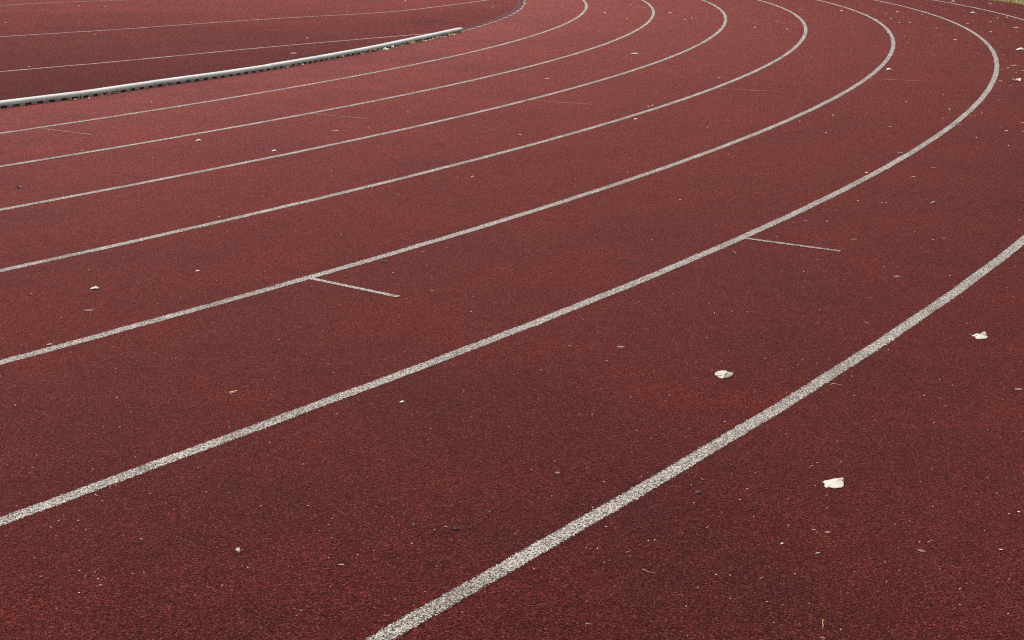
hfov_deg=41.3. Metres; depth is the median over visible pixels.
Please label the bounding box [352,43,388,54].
kerb rail
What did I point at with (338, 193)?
lane line
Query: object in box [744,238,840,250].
tick mark
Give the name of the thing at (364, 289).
tick mark
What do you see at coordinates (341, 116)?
tick mark
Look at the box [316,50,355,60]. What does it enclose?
kerb rail
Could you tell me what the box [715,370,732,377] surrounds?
petal
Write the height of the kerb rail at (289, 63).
0.056 m
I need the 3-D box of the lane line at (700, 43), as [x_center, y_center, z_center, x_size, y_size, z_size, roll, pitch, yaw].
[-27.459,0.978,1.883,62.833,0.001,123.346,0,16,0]
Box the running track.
[0,0,1023,639]
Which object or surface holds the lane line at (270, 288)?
on the running track
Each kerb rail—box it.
[0,92,79,107]
[76,81,154,97]
[151,72,218,86]
[217,64,271,77]
[268,56,317,69]
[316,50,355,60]
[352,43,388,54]
[387,38,414,47]
[411,33,439,41]
[435,28,462,35]
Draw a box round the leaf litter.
[20,33,453,105]
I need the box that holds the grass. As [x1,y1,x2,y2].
[990,0,1023,4]
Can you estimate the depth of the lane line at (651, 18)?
11.70 m
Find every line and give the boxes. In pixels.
[0,0,484,36]
[0,0,587,133]
[0,0,654,166]
[0,0,726,209]
[0,0,807,271]
[0,0,894,364]
[0,0,998,525]
[0,33,429,71]
[364,0,1023,639]
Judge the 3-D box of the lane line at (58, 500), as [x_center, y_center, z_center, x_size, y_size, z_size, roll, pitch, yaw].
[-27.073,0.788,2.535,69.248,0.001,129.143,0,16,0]
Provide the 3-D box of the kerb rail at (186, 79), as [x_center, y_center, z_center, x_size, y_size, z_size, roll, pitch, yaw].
[-3.250,-2.388,13.490,0.088,0.056,0.913,9,19,28]
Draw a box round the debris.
[135,0,1023,603]
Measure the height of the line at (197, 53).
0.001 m
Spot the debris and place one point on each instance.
(799, 120)
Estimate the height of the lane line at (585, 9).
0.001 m
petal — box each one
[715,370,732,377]
[821,478,843,487]
[969,331,987,338]
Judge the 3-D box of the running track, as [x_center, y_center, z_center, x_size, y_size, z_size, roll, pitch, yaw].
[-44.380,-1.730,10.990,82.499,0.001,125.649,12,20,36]
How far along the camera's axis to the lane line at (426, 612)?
3.90 m
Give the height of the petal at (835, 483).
0.013 m
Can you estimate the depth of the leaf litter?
13.77 m
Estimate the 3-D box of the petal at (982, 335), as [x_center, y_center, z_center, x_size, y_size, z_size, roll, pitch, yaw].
[1.808,0.057,5.252,0.057,0.017,0.058,-4,17,-15]
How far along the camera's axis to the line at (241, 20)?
21.71 m
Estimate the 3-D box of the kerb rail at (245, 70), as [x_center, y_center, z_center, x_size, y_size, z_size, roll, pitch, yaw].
[-2.826,-2.612,14.265,0.088,0.056,0.909,8,18,25]
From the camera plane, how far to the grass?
27.61 m
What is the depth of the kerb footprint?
23.27 m
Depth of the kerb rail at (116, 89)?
12.65 m
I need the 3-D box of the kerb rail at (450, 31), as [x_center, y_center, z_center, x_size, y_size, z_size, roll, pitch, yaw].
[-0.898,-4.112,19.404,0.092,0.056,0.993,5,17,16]
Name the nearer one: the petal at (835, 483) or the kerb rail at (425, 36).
the petal at (835, 483)
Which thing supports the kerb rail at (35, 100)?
on the running track
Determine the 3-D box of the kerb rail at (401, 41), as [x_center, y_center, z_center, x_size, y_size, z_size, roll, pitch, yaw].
[-1.465,-3.604,17.666,0.088,0.056,0.930,5,17,16]
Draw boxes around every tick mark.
[39,128,91,134]
[310,278,397,296]
[311,113,366,118]
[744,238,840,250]
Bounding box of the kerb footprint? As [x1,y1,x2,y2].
[463,0,520,28]
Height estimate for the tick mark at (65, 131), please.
0.001 m

